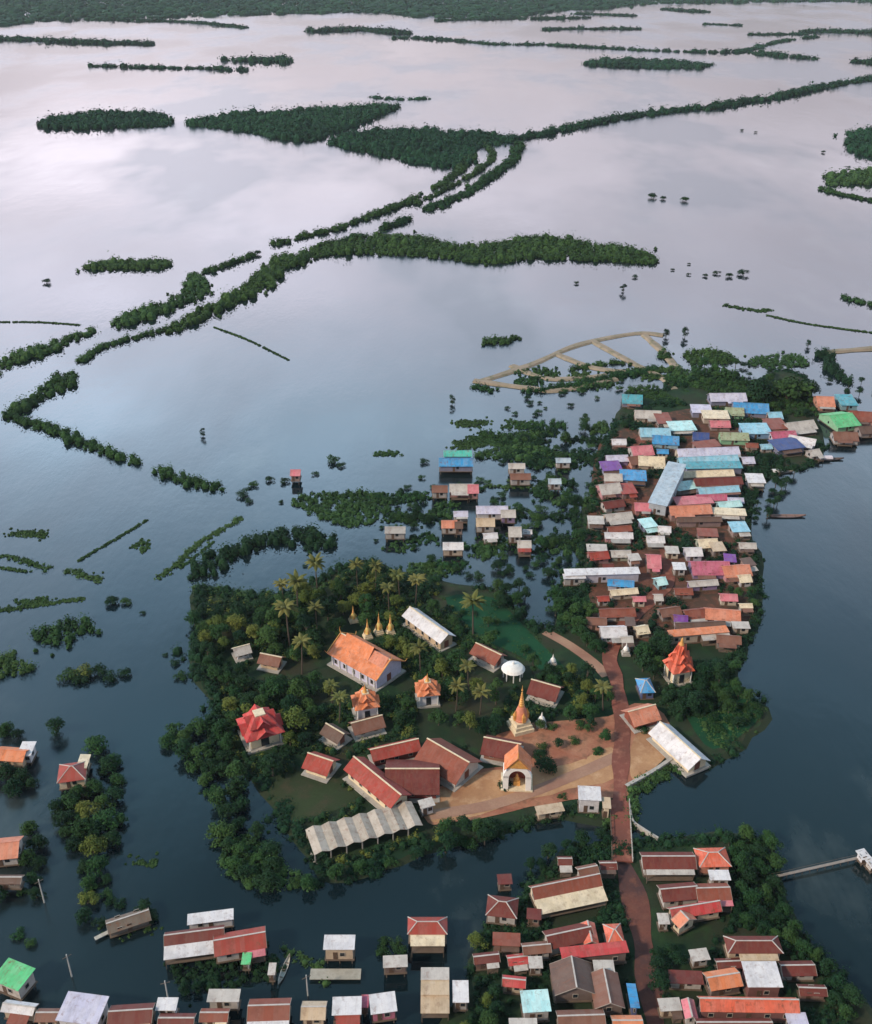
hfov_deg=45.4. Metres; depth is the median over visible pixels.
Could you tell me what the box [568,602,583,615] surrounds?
tree
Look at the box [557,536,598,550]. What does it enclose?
drowned scrub
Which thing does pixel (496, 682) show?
tree
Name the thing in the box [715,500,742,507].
stilt house
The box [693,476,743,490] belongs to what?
shop house
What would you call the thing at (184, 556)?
reed strip
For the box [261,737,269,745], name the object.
doorway
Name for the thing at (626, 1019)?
stilt house
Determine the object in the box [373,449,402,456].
reed strip
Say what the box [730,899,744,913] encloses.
tree
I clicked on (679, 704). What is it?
tree
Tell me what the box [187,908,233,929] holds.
stilt house
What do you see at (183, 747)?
tree
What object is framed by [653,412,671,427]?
stilt house
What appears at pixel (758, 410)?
stilt house
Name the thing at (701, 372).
tree
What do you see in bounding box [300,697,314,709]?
tree
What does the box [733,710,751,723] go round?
shrub
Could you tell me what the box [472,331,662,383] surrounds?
earth dyke
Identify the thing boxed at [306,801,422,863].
ribbed shed
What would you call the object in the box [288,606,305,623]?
tree
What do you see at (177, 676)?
shrub
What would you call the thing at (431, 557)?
shrub
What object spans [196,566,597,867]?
undergrowth
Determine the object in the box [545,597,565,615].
tree
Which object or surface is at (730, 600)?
stilt house
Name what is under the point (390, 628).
chedi
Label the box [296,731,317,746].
tree
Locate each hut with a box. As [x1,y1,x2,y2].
[635,678,655,699]
[855,848,870,865]
[863,857,871,873]
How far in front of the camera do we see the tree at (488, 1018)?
193.91 m
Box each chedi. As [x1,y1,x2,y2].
[348,607,357,623]
[362,622,372,639]
[374,612,383,636]
[385,618,395,634]
[507,685,533,736]
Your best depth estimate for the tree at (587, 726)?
266.76 m
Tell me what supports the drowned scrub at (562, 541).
on the flood water
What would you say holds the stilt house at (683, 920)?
on the village ground at (699, 935)
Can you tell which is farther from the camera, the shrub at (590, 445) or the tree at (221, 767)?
the shrub at (590, 445)
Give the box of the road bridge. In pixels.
[610,798,632,862]
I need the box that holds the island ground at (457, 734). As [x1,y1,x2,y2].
[189,370,824,882]
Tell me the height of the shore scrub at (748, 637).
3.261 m
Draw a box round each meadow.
[446,594,584,698]
[680,664,761,748]
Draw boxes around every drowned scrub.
[3,527,48,540]
[13,596,57,604]
[97,926,163,941]
[124,851,158,867]
[129,538,150,552]
[199,787,232,801]
[367,491,430,500]
[379,491,421,504]
[379,510,423,521]
[381,538,415,552]
[383,508,423,525]
[385,508,404,521]
[406,562,442,582]
[407,560,443,571]
[409,530,440,544]
[412,561,455,577]
[420,507,453,519]
[420,511,447,527]
[430,496,460,512]
[430,556,470,574]
[446,437,491,449]
[450,416,492,430]
[464,432,498,442]
[464,537,506,553]
[466,434,513,445]
[467,546,501,560]
[478,529,509,550]
[479,478,535,491]
[492,439,515,446]
[494,445,518,462]
[498,433,551,448]
[500,418,531,429]
[504,534,549,545]
[504,541,553,558]
[508,506,531,522]
[510,448,530,459]
[513,429,560,437]
[514,365,560,377]
[514,374,548,386]
[514,418,567,429]
[521,425,549,438]
[523,508,583,522]
[524,453,567,470]
[528,483,565,502]
[530,448,556,459]
[530,532,576,546]
[531,537,587,550]
[537,474,575,488]
[540,449,577,459]
[544,586,595,599]
[546,459,582,474]
[546,536,575,545]
[548,545,585,565]
[549,580,596,590]
[550,494,591,512]
[552,571,573,591]
[553,526,592,539]
[554,446,592,461]
[555,564,598,583]
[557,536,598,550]
[558,380,612,390]
[560,434,613,445]
[567,369,590,380]
[571,515,587,529]
[572,452,604,465]
[575,499,630,508]
[577,374,619,387]
[589,420,616,434]
[592,507,615,514]
[594,434,608,446]
[597,368,648,377]
[626,364,679,373]
[641,372,677,380]
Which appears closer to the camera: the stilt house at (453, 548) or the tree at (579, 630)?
the tree at (579, 630)
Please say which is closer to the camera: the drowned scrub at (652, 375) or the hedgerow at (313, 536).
the hedgerow at (313, 536)
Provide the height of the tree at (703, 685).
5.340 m
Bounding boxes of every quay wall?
[625,757,672,787]
[630,804,658,840]
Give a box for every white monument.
[536,713,546,728]
[548,654,556,665]
[621,643,630,656]
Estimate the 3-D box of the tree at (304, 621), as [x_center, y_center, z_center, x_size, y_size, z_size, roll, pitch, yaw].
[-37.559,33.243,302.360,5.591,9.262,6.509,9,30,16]
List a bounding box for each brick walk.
[429,753,611,819]
[529,731,588,758]
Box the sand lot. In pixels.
[427,747,613,821]
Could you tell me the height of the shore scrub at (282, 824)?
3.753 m
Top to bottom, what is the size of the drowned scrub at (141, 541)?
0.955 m
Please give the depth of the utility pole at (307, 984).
200.42 m
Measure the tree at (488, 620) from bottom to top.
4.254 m
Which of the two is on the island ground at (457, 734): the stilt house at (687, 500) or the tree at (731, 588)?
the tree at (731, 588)
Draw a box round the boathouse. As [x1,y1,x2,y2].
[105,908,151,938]
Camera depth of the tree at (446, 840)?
231.04 m
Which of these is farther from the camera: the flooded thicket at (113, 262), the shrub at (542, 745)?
the flooded thicket at (113, 262)
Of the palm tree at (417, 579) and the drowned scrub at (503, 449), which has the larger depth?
the drowned scrub at (503, 449)
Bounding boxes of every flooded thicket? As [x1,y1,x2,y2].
[0,325,100,374]
[0,645,38,677]
[1,367,79,414]
[27,612,102,656]
[36,104,174,129]
[75,250,172,272]
[109,271,214,328]
[163,940,286,1006]
[165,251,289,333]
[184,99,400,141]
[216,830,315,891]
[282,227,659,268]
[291,486,396,527]
[326,121,517,168]
[441,593,553,660]
[472,439,543,460]
[478,425,539,442]
[581,53,714,68]
[663,357,745,391]
[682,344,745,365]
[697,679,768,748]
[747,839,784,879]
[748,350,809,369]
[821,163,871,185]
[833,123,871,156]
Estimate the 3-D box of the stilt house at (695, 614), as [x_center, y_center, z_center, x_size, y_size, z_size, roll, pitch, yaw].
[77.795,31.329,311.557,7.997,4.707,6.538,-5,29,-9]
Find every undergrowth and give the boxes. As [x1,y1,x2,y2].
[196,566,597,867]
[293,593,494,731]
[464,834,851,1023]
[557,587,609,653]
[586,396,784,646]
[615,377,818,417]
[631,631,742,721]
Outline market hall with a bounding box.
[648,461,685,517]
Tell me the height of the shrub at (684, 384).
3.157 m
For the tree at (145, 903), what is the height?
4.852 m
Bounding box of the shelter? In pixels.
[534,802,564,820]
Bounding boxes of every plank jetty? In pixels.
[94,931,107,939]
[775,854,857,877]
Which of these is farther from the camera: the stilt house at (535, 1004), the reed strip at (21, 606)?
the reed strip at (21, 606)
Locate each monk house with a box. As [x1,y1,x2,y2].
[231,643,252,662]
[257,652,286,673]
[301,751,340,783]
[318,723,352,750]
[348,714,386,741]
[468,642,507,672]
[480,735,523,765]
[525,678,564,707]
[620,703,661,733]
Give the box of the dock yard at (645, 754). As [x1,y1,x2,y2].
[630,729,664,779]
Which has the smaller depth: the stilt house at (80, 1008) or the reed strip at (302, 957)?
the stilt house at (80, 1008)
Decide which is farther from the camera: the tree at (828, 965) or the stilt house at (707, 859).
the stilt house at (707, 859)
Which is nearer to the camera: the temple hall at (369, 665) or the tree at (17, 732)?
the tree at (17, 732)
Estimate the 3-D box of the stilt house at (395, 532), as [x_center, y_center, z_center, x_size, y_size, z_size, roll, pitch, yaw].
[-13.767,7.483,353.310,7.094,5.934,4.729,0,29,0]
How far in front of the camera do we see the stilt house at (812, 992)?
200.13 m
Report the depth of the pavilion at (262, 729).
261.55 m
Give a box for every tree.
[0,721,13,737]
[0,761,18,780]
[0,885,8,902]
[1,777,24,798]
[10,728,24,738]
[13,766,33,787]
[18,849,35,865]
[19,819,38,836]
[24,777,39,789]
[25,833,49,850]
[25,870,43,884]
[27,886,46,900]
[28,854,47,870]
[44,716,65,737]
[46,797,63,815]
[51,809,74,828]
[58,791,81,809]
[58,825,73,837]
[63,835,85,852]
[66,812,89,824]
[69,783,92,800]
[70,817,94,838]
[73,905,92,925]
[74,800,102,818]
[76,857,90,873]
[77,890,100,904]
[78,834,108,857]
[79,873,97,891]
[81,734,108,756]
[84,777,105,794]
[85,854,108,877]
[86,819,105,837]
[91,807,118,830]
[94,793,116,809]
[96,755,117,775]
[97,873,112,887]
[102,829,121,846]
[103,785,125,804]
[104,596,118,604]
[108,752,122,766]
[109,772,126,785]
[115,813,128,826]
[134,897,156,913]
[149,910,158,923]
[158,732,174,749]
[170,736,194,760]
[174,729,192,743]
[178,981,191,995]
[183,609,203,627]
[185,716,212,735]
[187,741,215,761]
[191,981,205,994]
[195,620,209,630]
[197,771,212,786]
[198,629,213,641]
[199,428,204,435]
[199,640,218,654]
[202,655,220,666]
[204,819,237,847]
[206,614,227,627]
[206,664,222,678]
[208,622,230,638]
[208,785,227,808]
[211,609,223,617]
[211,718,231,739]
[213,761,228,777]
[215,801,240,818]
[217,636,228,649]
[218,671,236,682]
[218,731,234,749]
[220,836,237,857]
[221,696,242,711]
[222,854,245,877]
[224,760,247,778]
[225,684,244,695]
[225,708,242,727]
[225,774,248,797]
[226,613,247,632]
[229,602,248,617]
[230,816,246,830]
[231,794,249,811]
[231,841,251,859]
[232,629,248,640]
[232,661,248,677]
[232,672,255,691]
[237,690,259,706]
[237,862,258,879]
[240,703,251,715]
[245,623,260,638]
[248,821,266,844]
[248,852,267,869]
[251,595,271,608]
[251,611,269,626]
[252,679,271,689]
[252,869,281,893]
[253,693,276,708]
[254,624,278,647]
[256,752,282,775]
[258,675,287,697]
[258,838,283,856]
[261,856,284,872]
[263,620,279,633]
[264,607,289,624]
[267,642,282,653]
[271,593,286,611]
[272,598,299,647]
[273,578,288,594]
[273,674,289,683]
[279,627,293,638]
[279,693,300,710]
[280,705,309,731]
[281,730,299,746]
[285,677,309,698]
[286,569,308,606]
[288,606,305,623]
[289,644,303,661]
[291,583,311,593]
[291,674,308,682]
[292,632,311,673]
[295,613,315,632]
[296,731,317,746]
[298,589,310,605]
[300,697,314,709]
[300,873,317,889]
[304,552,325,588]
[306,627,323,642]
[306,644,320,658]
[306,670,321,684]
[306,705,318,719]
[307,683,320,696]
[308,588,327,599]
[308,599,324,628]
[315,594,326,603]
[317,703,330,716]
[318,598,338,619]
[318,679,332,695]
[324,678,339,702]
[325,616,346,636]
[326,862,345,880]
[327,595,337,603]
[328,580,336,587]
[330,690,350,722]
[332,577,347,602]
[334,600,352,614]
[347,592,367,605]
[349,557,363,585]
[352,859,367,875]
[356,581,375,597]
[357,612,372,625]
[358,593,372,611]
[360,560,382,573]
[365,857,381,870]
[366,571,381,582]
[368,558,383,586]
[374,573,392,597]
[379,582,396,611]
[382,572,401,591]
[383,610,398,621]
[383,633,397,648]
[389,568,406,597]
[389,594,405,605]
[392,709,408,725]
[395,635,408,649]
[396,643,413,660]
[399,696,415,708]
[407,573,428,605]
[408,845,424,861]
[410,638,429,673]
[412,503,423,512]
[420,496,428,503]
[420,838,435,851]
[425,514,434,523]
[425,599,441,615]
[427,708,448,725]
[434,658,451,676]
[437,816,455,833]
[437,831,458,857]
[443,679,460,694]
[446,648,466,674]
[447,614,462,625]
[449,394,455,403]
[449,676,466,711]
[452,710,465,727]
[453,624,464,637]
[455,814,472,832]
[457,690,471,705]
[459,589,486,636]
[459,658,477,690]
[462,710,479,729]
[467,931,489,948]
[468,676,483,699]
[469,817,483,832]
[471,683,491,714]
[474,725,486,733]
[475,827,495,844]
[476,715,491,728]
[478,1009,498,1023]
[479,992,492,1007]
[480,630,496,644]
[480,817,501,830]
[481,616,496,626]
[487,713,504,727]
[487,983,502,999]
[488,677,502,704]
[488,724,500,735]
[488,1000,504,1015]
[490,594,507,607]
[491,559,505,569]
[492,578,504,589]
[492,706,505,720]
[494,590,504,598]
[499,582,514,593]
[504,563,514,573]
[510,590,523,605]
[513,577,525,590]
[520,646,527,656]
[522,585,530,599]
[524,856,537,868]
[526,651,541,672]
[532,513,544,522]
[532,749,546,758]
[534,719,544,728]
[534,755,556,773]
[535,857,545,868]
[536,536,548,546]
[540,842,557,858]
[541,567,557,576]
[541,661,553,675]
[543,445,551,453]
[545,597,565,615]
[546,585,567,598]
[547,672,561,683]
[548,537,558,547]
[550,562,558,569]
[552,665,566,673]
[552,737,563,747]
[555,555,563,563]
[557,597,569,605]
[557,610,572,620]
[560,431,571,442]
[561,839,571,848]
[562,662,577,675]
[562,672,578,684]
[563,555,572,562]
[563,703,576,721]
[565,845,583,858]
[567,494,581,507]
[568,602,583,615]
[571,528,587,541]
[571,615,587,626]
[571,624,589,638]
[574,828,591,844]
[575,703,585,714]
[576,692,588,704]
[578,422,590,430]
[580,632,595,646]
[580,660,596,681]
[581,678,595,692]
[581,703,599,719]
[581,858,593,864]
[582,601,598,615]
[583,503,596,513]
[583,723,593,731]
[584,485,596,495]
[585,715,597,725]
[587,638,603,651]
[590,688,600,701]
[591,424,598,429]
[592,746,604,755]
[594,679,612,710]
[594,827,605,838]
[599,728,610,740]
[601,689,615,700]
[602,835,613,843]
[620,421,628,427]
[633,653,652,671]
[634,641,656,655]
[646,664,663,678]
[646,967,670,992]
[648,635,661,649]
[648,955,672,970]
[649,945,666,958]
[651,629,672,642]
[651,655,664,667]
[657,636,671,658]
[661,693,675,707]
[661,942,678,954]
[663,329,669,336]
[667,689,677,697]
[669,699,687,713]
[669,949,687,964]
[676,688,692,701]
[682,327,688,335]
[682,690,707,711]
[693,661,713,680]
[696,678,709,693]
[697,370,707,375]
[700,356,708,366]
[705,689,715,699]
[706,657,724,673]
[707,681,721,691]
[712,371,720,376]
[713,662,729,682]
[717,689,731,701]
[721,829,737,845]
[722,698,738,712]
[726,585,734,593]
[727,659,742,670]
[727,845,738,859]
[729,677,741,687]
[729,849,751,872]
[730,716,747,727]
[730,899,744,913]
[732,358,741,367]
[732,684,743,696]
[733,587,743,596]
[733,839,749,853]
[734,878,747,895]
[737,911,755,927]
[738,688,755,701]
[738,822,754,840]
[740,887,763,908]
[741,379,750,384]
[741,864,758,883]
[744,591,754,602]
[745,586,756,594]
[746,377,776,401]
[747,842,767,858]
[748,903,768,923]
[749,856,771,876]
[751,598,761,605]
[757,918,772,933]
[758,883,774,902]
[760,829,775,839]
[762,376,814,398]
[763,453,772,458]
[763,507,774,518]
[763,834,783,851]
[765,373,774,379]
[765,852,787,868]
[766,367,775,375]
[766,874,787,893]
[768,910,785,922]
[769,927,782,940]
[770,401,777,406]
[771,475,782,486]
[771,499,778,506]
[774,495,782,504]
[775,901,793,915]
[776,465,786,474]
[778,481,786,489]
[780,939,790,952]
[782,476,793,483]
[782,925,798,944]
[787,919,802,931]
[790,463,799,473]
[794,937,814,954]
[802,409,809,416]
[805,379,821,393]
[810,947,823,961]
[818,957,838,976]
[825,990,845,1006]
[829,971,848,991]
[837,1002,858,1021]
[842,981,867,1007]
[855,387,863,394]
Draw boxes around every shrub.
[9,926,24,940]
[16,887,28,896]
[24,938,36,947]
[55,666,79,682]
[70,662,92,677]
[71,673,89,685]
[86,662,107,675]
[91,915,106,927]
[97,887,112,898]
[102,669,117,682]
[103,894,118,906]
[113,897,126,908]
[117,667,130,676]
[120,597,131,605]
[164,721,184,735]
[169,658,179,665]
[173,670,186,680]
[184,758,203,772]
[203,783,220,795]
[235,487,249,497]
[244,497,252,503]
[247,480,258,485]
[262,952,280,970]
[265,476,275,480]
[280,477,290,483]
[287,874,300,888]
[327,454,339,463]
[375,945,391,956]
[376,936,393,945]
[383,856,399,867]
[390,935,403,948]
[393,945,407,954]
[404,511,416,519]
[409,534,417,541]
[410,521,418,527]
[420,457,429,462]
[424,562,434,570]
[426,554,435,562]
[450,831,467,846]
[453,563,465,571]
[462,836,478,850]
[464,571,473,577]
[473,570,484,579]
[489,499,499,505]
[495,550,508,559]
[496,490,505,498]
[497,780,512,791]
[501,452,514,460]
[512,502,522,507]
[518,505,527,512]
[521,523,531,528]
[525,571,535,576]
[526,460,537,465]
[530,520,541,527]
[530,559,539,567]
[533,426,543,431]
[534,503,550,511]
[534,553,549,562]
[535,741,547,750]
[539,432,551,438]
[546,473,556,479]
[546,722,557,730]
[548,427,557,432]
[548,532,556,538]
[551,510,562,518]
[554,452,564,457]
[556,533,569,540]
[557,792,567,799]
[559,487,574,496]
[560,500,568,506]
[566,480,578,487]
[568,735,579,745]
[570,508,580,513]
[571,515,582,521]
[572,521,581,527]
[574,452,585,457]
[575,719,585,730]
[579,417,589,423]
[586,443,595,448]
[590,841,606,849]
[599,420,607,425]
[634,725,649,733]
[648,193,656,197]
[679,382,688,387]
[717,369,737,379]
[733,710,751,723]
[737,268,749,274]
[737,702,749,711]
[740,361,749,365]
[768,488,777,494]
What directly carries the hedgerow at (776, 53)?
on the flood water
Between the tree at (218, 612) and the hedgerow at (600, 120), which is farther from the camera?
the hedgerow at (600, 120)
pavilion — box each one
[236,704,284,754]
[501,661,524,682]
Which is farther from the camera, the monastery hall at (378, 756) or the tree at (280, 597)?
the tree at (280, 597)
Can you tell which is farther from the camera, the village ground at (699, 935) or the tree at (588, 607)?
the tree at (588, 607)
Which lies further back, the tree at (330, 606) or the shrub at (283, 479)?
the shrub at (283, 479)
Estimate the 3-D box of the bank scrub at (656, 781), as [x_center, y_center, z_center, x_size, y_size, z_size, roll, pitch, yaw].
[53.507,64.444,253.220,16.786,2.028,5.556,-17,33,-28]
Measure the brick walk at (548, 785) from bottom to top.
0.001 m
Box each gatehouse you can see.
[577,785,601,813]
[601,797,610,818]
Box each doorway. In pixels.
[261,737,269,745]
[365,710,369,717]
[426,697,430,704]
[679,674,684,682]
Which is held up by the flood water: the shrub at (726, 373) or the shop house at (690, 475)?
the shrub at (726, 373)
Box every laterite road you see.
[602,426,674,800]
[616,861,663,1023]
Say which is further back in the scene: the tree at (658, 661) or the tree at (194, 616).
the tree at (194, 616)
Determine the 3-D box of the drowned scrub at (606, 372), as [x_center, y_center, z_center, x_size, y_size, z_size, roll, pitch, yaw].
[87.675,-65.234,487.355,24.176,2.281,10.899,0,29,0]
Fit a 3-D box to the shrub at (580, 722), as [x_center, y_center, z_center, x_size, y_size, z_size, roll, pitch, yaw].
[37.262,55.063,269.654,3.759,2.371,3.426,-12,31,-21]
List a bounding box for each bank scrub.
[478,800,577,839]
[600,824,619,851]
[631,818,655,851]
[634,762,683,793]
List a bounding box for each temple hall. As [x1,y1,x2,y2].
[325,628,406,692]
[401,606,456,652]
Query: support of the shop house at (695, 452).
on the island ground at (457, 734)
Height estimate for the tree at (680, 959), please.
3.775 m
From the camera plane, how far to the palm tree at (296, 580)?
308.93 m
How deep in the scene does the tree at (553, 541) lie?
348.55 m
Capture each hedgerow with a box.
[0,34,154,44]
[1,411,226,490]
[74,323,176,361]
[87,61,249,70]
[102,17,248,28]
[187,521,338,579]
[188,582,331,602]
[201,250,256,273]
[217,51,293,62]
[269,152,478,244]
[303,23,412,34]
[331,139,526,245]
[369,93,430,100]
[391,35,745,52]
[412,141,497,203]
[434,14,590,20]
[469,364,659,393]
[481,334,521,345]
[487,101,712,142]
[540,24,642,29]
[568,358,632,371]
[570,11,637,15]
[657,345,707,387]
[660,7,710,11]
[702,22,742,25]
[707,74,871,108]
[739,33,819,51]
[747,31,809,34]
[748,48,871,63]
[798,26,871,33]
[814,347,853,383]
[818,185,871,201]
[840,293,871,305]
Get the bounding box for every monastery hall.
[343,756,412,808]
[367,737,420,769]
[385,759,439,802]
[414,737,482,791]
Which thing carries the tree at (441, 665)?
on the island ground at (457, 734)
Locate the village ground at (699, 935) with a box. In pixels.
[439,831,871,1023]
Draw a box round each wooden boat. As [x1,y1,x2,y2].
[278,953,289,983]
[768,514,805,517]
[771,469,792,473]
[821,455,843,460]
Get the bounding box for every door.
[217,1002,221,1007]
[333,952,337,958]
[377,1014,381,1020]
[444,640,448,647]
[455,1003,459,1009]
[694,761,699,769]
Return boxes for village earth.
[585,406,753,648]
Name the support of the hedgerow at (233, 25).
on the flood water
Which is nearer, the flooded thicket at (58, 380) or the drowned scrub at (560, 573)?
the drowned scrub at (560, 573)
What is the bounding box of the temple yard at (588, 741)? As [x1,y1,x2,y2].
[424,703,669,824]
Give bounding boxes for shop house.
[667,504,712,522]
[667,625,729,645]
[673,620,725,629]
[674,446,740,459]
[675,516,722,527]
[677,454,739,463]
[683,461,742,474]
[683,469,734,480]
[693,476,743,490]
[695,485,740,497]
[696,996,799,1022]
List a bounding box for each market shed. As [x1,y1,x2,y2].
[563,567,640,583]
[563,574,585,585]
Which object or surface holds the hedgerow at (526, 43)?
on the flood water
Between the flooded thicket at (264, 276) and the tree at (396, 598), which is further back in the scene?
the flooded thicket at (264, 276)
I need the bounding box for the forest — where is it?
[0,0,871,24]
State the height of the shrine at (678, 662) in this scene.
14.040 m
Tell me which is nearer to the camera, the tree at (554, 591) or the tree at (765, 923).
the tree at (765, 923)
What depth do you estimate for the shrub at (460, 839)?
235.23 m
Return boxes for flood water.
[0,0,871,1023]
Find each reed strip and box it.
[0,321,81,325]
[0,554,53,572]
[0,566,32,572]
[0,596,85,612]
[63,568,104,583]
[77,519,147,561]
[154,516,243,579]
[179,541,214,568]
[213,326,289,360]
[279,943,330,987]
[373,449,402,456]
[722,303,773,312]
[766,314,871,332]
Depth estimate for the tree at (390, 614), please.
308.08 m
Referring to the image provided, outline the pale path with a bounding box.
[542,631,606,676]
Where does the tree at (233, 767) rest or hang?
in the flood water
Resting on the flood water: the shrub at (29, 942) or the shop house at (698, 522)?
the shrub at (29, 942)
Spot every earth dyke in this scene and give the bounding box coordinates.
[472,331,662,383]
[472,377,618,392]
[509,364,604,380]
[554,352,625,371]
[591,340,677,388]
[641,334,678,367]
[828,346,871,352]
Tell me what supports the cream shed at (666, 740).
on the island ground at (457, 734)
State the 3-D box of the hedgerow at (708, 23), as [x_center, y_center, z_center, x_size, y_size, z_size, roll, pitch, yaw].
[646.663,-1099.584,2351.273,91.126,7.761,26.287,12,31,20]
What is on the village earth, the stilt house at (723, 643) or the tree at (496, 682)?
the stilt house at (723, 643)
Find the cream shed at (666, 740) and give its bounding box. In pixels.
[646,721,710,777]
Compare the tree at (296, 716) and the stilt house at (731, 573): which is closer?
the tree at (296, 716)
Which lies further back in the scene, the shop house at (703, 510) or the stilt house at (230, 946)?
the shop house at (703, 510)
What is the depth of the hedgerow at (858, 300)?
583.06 m
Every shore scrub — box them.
[170,577,229,773]
[198,538,596,634]
[241,760,388,889]
[464,838,606,985]
[570,758,673,826]
[590,367,812,487]
[640,823,857,1023]
[709,441,830,769]
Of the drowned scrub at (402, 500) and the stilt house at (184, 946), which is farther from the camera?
the drowned scrub at (402, 500)
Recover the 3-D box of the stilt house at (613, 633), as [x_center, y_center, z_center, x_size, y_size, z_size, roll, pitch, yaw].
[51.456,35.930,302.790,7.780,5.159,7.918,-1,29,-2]
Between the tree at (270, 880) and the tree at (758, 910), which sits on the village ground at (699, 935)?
the tree at (758, 910)
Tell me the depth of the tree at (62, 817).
239.42 m
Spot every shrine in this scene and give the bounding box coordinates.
[351,684,379,719]
[415,674,440,708]
[501,744,532,791]
[661,637,694,686]
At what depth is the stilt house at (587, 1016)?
193.03 m
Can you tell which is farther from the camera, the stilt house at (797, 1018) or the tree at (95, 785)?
the tree at (95, 785)
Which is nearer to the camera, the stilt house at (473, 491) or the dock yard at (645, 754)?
the dock yard at (645, 754)
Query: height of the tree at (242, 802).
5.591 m
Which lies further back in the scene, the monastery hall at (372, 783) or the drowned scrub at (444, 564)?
the drowned scrub at (444, 564)
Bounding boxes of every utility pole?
[35,879,44,902]
[62,954,72,976]
[160,980,169,996]
[302,975,310,995]
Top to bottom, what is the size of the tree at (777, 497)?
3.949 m
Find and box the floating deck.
[310,969,360,979]
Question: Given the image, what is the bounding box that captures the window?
[726,1013,732,1017]
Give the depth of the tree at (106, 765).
254.72 m
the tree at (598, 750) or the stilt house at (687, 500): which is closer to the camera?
the tree at (598, 750)
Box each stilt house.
[0,746,27,767]
[0,836,24,867]
[0,875,24,890]
[0,958,37,1000]
[0,999,38,1023]
[19,741,37,765]
[34,1008,59,1023]
[55,991,108,1023]
[57,761,87,791]
[78,754,91,775]
[107,1002,155,1023]
[155,997,179,1013]
[157,1013,196,1023]
[164,925,224,968]
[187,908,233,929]
[198,1008,229,1023]
[206,989,240,1012]
[213,926,266,964]
[241,952,251,973]
[247,998,291,1023]
[267,963,276,984]
[290,469,301,483]
[300,1001,327,1023]
[323,935,354,963]
[332,996,361,1023]
[361,994,368,1016]
[369,991,396,1023]
[383,955,407,977]
[385,526,405,541]
[407,917,446,956]
[418,797,434,816]
[421,967,448,979]
[421,980,449,1018]
[432,485,447,500]
[439,458,472,474]
[441,520,456,536]
[443,542,463,557]
[444,450,471,457]
[449,484,471,500]
[452,980,468,1011]
[453,511,467,522]
[454,521,462,537]
[467,484,478,501]
[472,951,500,974]
[476,506,507,519]
[476,518,494,532]
[482,532,497,545]
[485,894,518,926]
[493,932,519,956]
[497,874,512,891]
[501,510,515,526]
[502,974,525,994]
[506,953,527,975]
[508,463,524,474]
[508,527,521,545]
[509,1018,536,1023]
[510,473,530,485]
[516,540,531,557]
[520,989,550,1022]
[521,941,551,960]
[522,530,531,539]
[526,908,541,926]
[528,872,607,920]
[528,956,542,976]
[542,923,593,957]
[548,478,561,490]
[549,955,594,1003]
[555,458,570,470]
[555,1009,605,1023]
[557,856,572,876]
[559,940,628,965]
[575,863,599,875]
[581,920,598,944]
[586,544,607,554]
[586,551,609,564]
[586,617,606,630]
[587,516,604,531]
[591,968,624,1015]
[592,960,614,971]
[596,482,621,500]
[596,595,609,606]
[597,607,636,621]
[598,625,627,646]
[598,860,617,878]
[599,460,622,475]
[599,499,625,513]
[602,511,633,526]
[602,563,613,567]
[602,923,623,941]
[603,473,622,483]
[603,532,633,545]
[605,455,628,465]
[606,525,632,532]
[607,579,633,590]
[609,550,631,561]
[609,587,638,600]
[610,439,626,449]
[610,1015,643,1023]
[619,469,646,487]
[620,482,637,500]
[620,636,634,651]
[621,394,642,408]
[624,617,635,632]
[626,445,654,455]
[626,983,639,1014]
[627,553,641,567]
[628,455,642,469]
[631,596,646,607]
[632,624,650,639]
[634,410,661,424]
[634,502,650,515]
[637,517,657,535]
[638,428,670,440]
[638,456,665,470]
[639,852,696,883]
[645,536,664,549]
[645,554,661,575]
[652,435,678,448]
[652,577,668,589]
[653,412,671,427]
[653,594,663,605]
[656,449,668,458]
[656,606,682,623]
[656,882,697,910]
[656,913,669,931]
[657,526,670,538]
[657,997,682,1023]
[664,546,679,559]
[666,420,696,436]
[667,900,722,926]
[668,970,703,990]
[671,562,686,575]
[671,910,696,935]
[672,495,713,506]
[672,614,687,626]
[673,588,693,599]
[677,480,700,495]
[681,997,697,1023]
[682,547,703,561]
[682,608,707,621]
[686,579,718,591]
[687,561,729,579]
[688,948,710,969]
[689,404,711,417]
[691,432,709,441]
[692,439,721,447]
[693,847,731,875]
[694,538,717,552]
[694,1018,772,1023]
[696,494,727,506]
[696,528,718,538]
[696,883,733,912]
[701,410,729,423]
[702,967,743,995]
[703,607,740,629]
[706,393,747,406]
[707,870,730,883]
[708,420,730,430]
[708,541,726,557]
[711,507,746,522]
[714,957,742,973]
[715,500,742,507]
[715,634,741,652]
[718,432,749,445]
[718,593,737,606]
[720,564,753,585]
[723,553,736,564]
[723,935,783,962]
[724,407,744,419]
[727,497,744,504]
[727,521,750,540]
[730,621,750,634]
[731,402,769,418]
[736,574,752,587]
[737,423,770,439]
[737,542,756,555]
[737,603,753,615]
[739,557,758,574]
[740,457,755,467]
[741,961,782,996]
[744,443,758,452]
[744,473,765,491]
[758,444,772,452]
[762,418,787,431]
[766,412,783,418]
[767,437,805,457]
[768,430,796,439]
[778,960,816,981]
[783,1012,808,1023]
[784,420,817,436]
[788,434,816,450]
[796,984,827,1001]
[804,448,824,461]
[813,396,835,412]
[818,411,861,431]
[829,431,858,447]
[834,394,858,410]
[848,410,871,425]
[853,425,871,438]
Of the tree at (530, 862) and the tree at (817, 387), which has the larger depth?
the tree at (817, 387)
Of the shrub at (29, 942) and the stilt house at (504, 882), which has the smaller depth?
the shrub at (29, 942)

